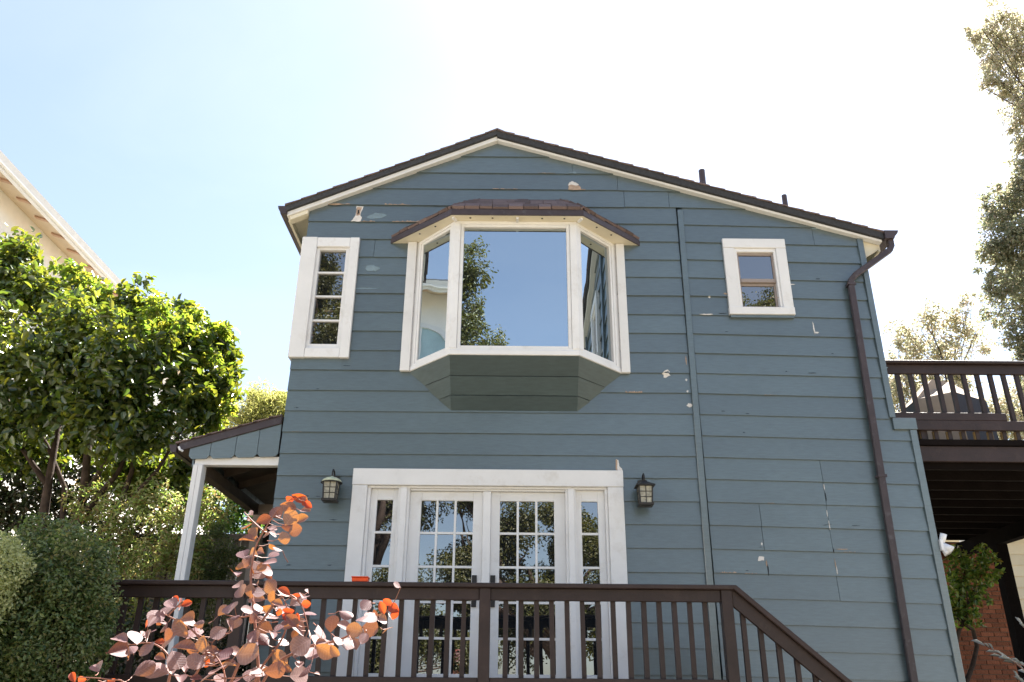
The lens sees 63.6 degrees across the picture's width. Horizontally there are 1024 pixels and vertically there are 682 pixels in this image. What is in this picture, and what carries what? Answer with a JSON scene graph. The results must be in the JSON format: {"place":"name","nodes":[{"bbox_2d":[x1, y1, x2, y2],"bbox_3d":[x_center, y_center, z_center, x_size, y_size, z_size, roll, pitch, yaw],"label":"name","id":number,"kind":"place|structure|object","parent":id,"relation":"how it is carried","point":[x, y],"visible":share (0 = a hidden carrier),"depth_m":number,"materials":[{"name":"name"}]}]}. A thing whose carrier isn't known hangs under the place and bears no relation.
{"place":"outdoors","nodes":[
{"label":"outdoors","id":0,"kind":"place"},
{"bbox_2d":[0,0,1023,627],"label":"sky","id":1,"kind":"structure","parent":0,"point":[171,136],"materials":[{"name":"blue"}]},
{"bbox_3d":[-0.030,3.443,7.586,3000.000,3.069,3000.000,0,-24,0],"label":"ground","id":2,"kind":"structure","parent":0,"visible":0},
{"bbox_2d":[0,530,39,637],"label":"pale box shrub","id":3,"kind":"object","parent":2,"relation":"on","point":[8,579],"visible":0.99,"depth_m":5.76,"materials":[{"name":"green plant"}]},
{"bbox_2d":[0,512,128,681],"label":"boxwood","id":4,"kind":"object","parent":2,"relation":"on","point":[55,626],"visible":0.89,"depth_m":5.96,"materials":[{"name":"green plant"}]},
{"bbox_2d":[0,379,222,579],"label":"dark hedge","id":5,"kind":"object","parent":2,"relation":"on","point":[11,506],"visible":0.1,"depth_m":11.82,"materials":[{"name":"green plant"}]},
{"bbox_2d":[0,150,240,566],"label":"stucco house","id":6,"kind":"structure","parent":2,"relation":"on","point":[25,204],"depth_m":15.42,"materials":[{"name":"beige paint"}]},
{"bbox_2d":[0,223,248,563],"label":"camellia tree","id":7,"kind":"object","parent":2,"relation":"on","point":[98,349],"visible":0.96,"depth_m":10.53,"materials":[{"name":"green plant"}]},
{"bbox_2d":[58,470,238,673],"bbox_3d":[-4.611,2.900,10.081,2.118,3.156,1.968,1,-24,0],"label":"pieris shrub","id":8,"kind":"object","parent":2,"relation":"on","point":[165,558],"visible":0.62,"depth_m":9.80,"materials":[{"name":"green plant"}]},
{"bbox_2d":[86,598,250,674],"bbox_3d":[-3.588,3.252,8.498,2.262,1.398,1.032,3,-24,-7],"label":"shrub","id":9,"kind":"object","parent":2,"relation":"on","point":[157,635],"visible":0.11,"depth_m":8.46,"materials":[{"name":"green plant"}]},
{"bbox_2d":[98,533,262,674],"bbox_3d":[-4.477,4.189,12.251,3.120,2.638,0.060,1,-24,0],"label":"board fence","id":10,"kind":"object","parent":2,"relation":"on","point":[237,537],"visible":0.11,"depth_m":12.56,"materials":[{"name":"brown wood"}]},
{"bbox_2d":[167,522,247,630],"bbox_3d":[-3.856,3.394,10.207,0.859,2.296,0.897,-20,-31,38],"label":"clipped shrub","id":11,"kind":"object","parent":2,"relation":"on","point":[224,556],"visible":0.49,"depth_m":10.38,"materials":[{"name":"green plant"}]},
{"bbox_2d":[170,484,263,541],"bbox_3d":[-5.019,3.715,13.638,2.204,4.453,1.255,1,-24,0],"label":"laurel shrub","id":12,"kind":"object","parent":2,"relation":"on","point":[240,515],"visible":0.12,"depth_m":13.66,"materials":[{"name":"green plant"}]},
{"bbox_2d":[68,494,400,681],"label":"smoke bush","id":13,"kind":"object","parent":2,"relation":"on","point":[248,653],"visible":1,"depth_m":2.82,"materials":[{"name":"orange plant"}]},
{"bbox_2d":[222,377,286,580],"bbox_3d":[-5.452,4.104,17.175,2.456,7.006,1.813,1,-24,0],"label":"feathery tree","id":14,"kind":"object","parent":2,"relation":"on","point":[259,403],"visible":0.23,"depth_m":17.95,"materials":[{"name":"green plant"}]},
{"bbox_2d":[165,128,965,681],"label":"house","id":15,"kind":"structure","parent":2,"relation":"on","point":[513,358],"depth_m":8.65,"materials":[{"name":"blue paint"}]},
{"bbox_2d":[288,237,359,360],"bbox_3d":[-2.098,-0.486,9.319,0.660,1.505,0.148,0,-24,0],"label":"corner window","id":16,"kind":"structure","parent":15,"relation":"in","point":[322,320],"depth_m":9.28,"materials":[{"name":"white paint"}]},
{"bbox_2d":[321,469,341,502],"bbox_3d":[-1.813,1.460,8.313,0.216,0.352,0.277,1,-24,0],"label":"wall lantern","id":17,"kind":"object","parent":15,"relation":"attached to","point":[331,488],"depth_m":8.21,"materials":[{"name":"brown metal"}]},
{"bbox_2d":[400,491,482,677],"bbox_3d":[-0.673,2.453,8.046,0.746,1.998,0.124,0,-24,0],"label":"french door","id":18,"kind":"structure","parent":15,"relation":"in","point":[445,531],"depth_m":8.17,"materials":[{"name":"white paint"}]},
{"bbox_2d":[391,198,639,410],"bbox_3d":[0.033,-0.585,9.031,2.891,2.674,0.763,0,-24,0],"label":"bay window","id":19,"kind":"structure","parent":15,"relation":"in","point":[515,304],"depth_m":8.88,"materials":[{"name":"white paint"}]},
{"bbox_2d":[489,492,565,677],"bbox_3d":[0.157,2.460,8.046,0.754,1.998,0.124,0,-24,0],"label":"french door","id":20,"kind":"structure","parent":15,"relation":"in","point":[528,528],"depth_m":8.17,"materials":[{"name":"white paint"}]},
{"bbox_2d":[634,473,654,507],"bbox_3d":[1.331,1.504,8.314,0.188,0.352,0.263,1,-24,0],"label":"wall lantern","id":21,"kind":"object","parent":15,"relation":"attached to","point":[643,487],"depth_m":8.21,"materials":[{"name":"brown metal"}]},
{"bbox_2d":[722,238,795,318],"bbox_3d":[2.790,-0.707,9.409,0.732,1.004,0.115,0,-24,0],"label":"small window","id":22,"kind":"structure","parent":15,"relation":"in","point":[750,263],"depth_m":9.40,"materials":[{"name":"white paint"}]},
{"bbox_2d":[938,533,953,555],"bbox_3d":[4.284,2.018,8.187,0.178,0.233,0.099,-20,-31,39],"label":"flood light","id":23,"kind":"object","parent":15,"relation":"attached to","point":[946,549],"visible":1,"depth_m":8.15,"materials":[{"name":"white plastic"}]},
{"bbox_2d":[882,289,997,411],"bbox_3d":[9.437,3.252,17.564,3.184,9.747,1.891,1,-24,0],"label":"oak","id":24,"kind":"object","parent":2,"relation":"on","point":[908,338],"visible":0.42,"depth_m":18.86,"materials":[{"name":"green plant"}]},
{"bbox_2d":[917,431,1023,681],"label":"deck","id":25,"kind":"structure","parent":2,"relation":"on","point":[976,490],"depth_m":10.21,"materials":[{"name":"brown wood"}]},
{"bbox_2d":[900,379,998,439],"bbox_3d":[5.444,1.052,10.254,1.055,1.131,0.858,1,-24,0],"label":"covered grill","id":26,"kind":"object","parent":25,"relation":"on","point":[947,398],"visible":0.26,"depth_m":10.05,"materials":[{"name":"fabric"}]},
{"bbox_2d":[885,360,1023,439],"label":"railing","id":27,"kind":"object","parent":25,"relation":"on","point":[959,421],"visible":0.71,"depth_m":9.17,"materials":[{"name":"brown wood"}]},
{"bbox_2d":[943,543,1005,681],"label":"tree","id":28,"kind":"object","parent":2,"relation":"on","point":[962,611],"visible":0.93,"depth_m":11.50,"materials":[{"name":"green plant"}]},
{"bbox_2d":[940,542,1019,681],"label":"brick wall","id":29,"kind":"structure","parent":2,"relation":"on","point":[994,633],"depth_m":12.77,"materials":[{"name":"red brick"}]},
{"bbox_2d":[945,539,1023,615],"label":"cream house","id":30,"kind":"structure","parent":2,"relation":"on","point":[1016,550],"depth_m":15.59,"materials":[{"name":"white paint"}]},
{"bbox_2d":[959,0,1023,209],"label":"leaning oak","id":31,"kind":"object","parent":2,"relation":"on","point":[1012,54],"visible":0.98,"depth_m":19.55,"materials":[{"name":"green plant"}]},
{"bbox_2d":[968,158,1023,397],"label":"dense oak","id":32,"kind":"object","parent":2,"relation":"on","point":[1008,244],"visible":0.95,"depth_m":17.39,"materials":[{"name":"green plant"}]},
{"bbox_2d":[971,617,1023,681],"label":"silver plant","id":33,"kind":"object","parent":2,"relation":"on","point":[1017,662],"visible":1,"depth_m":8.55,"materials":[{"name":"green plant"}]},
{"bbox_2d":[976,377,1023,439],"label":"oak","id":34,"kind":"object","parent":2,"relation":"on","point":[1017,409],"visible":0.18,"depth_m":22.23,"materials":[{"name":"green plant"}]},
{"bbox_3d":[-0.134,3.855,6.639,7.700,1.676,1.383,0,-24,0],"label":"front deck","id":35,"kind":"object","parent":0,"visible":0},
{"bbox_2d":[86,579,851,681],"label":"deck railing","id":36,"kind":"object","parent":35,"relation":"on","point":[729,599],"visible":0.73,"depth_m":6.64,"materials":[{"name":"brown wood"}]},
{"bbox_2d":[351,576,369,581],"bbox_3d":[-1.240,1.956,6.765,0.140,0.042,0.102,1,-24,0],"label":"plastic box","id":37,"kind":"object","parent":36,"relation":"on","point":[360,578],"visible":0.89,"depth_m":6.72,"materials":[{"name":"orange plastic"}]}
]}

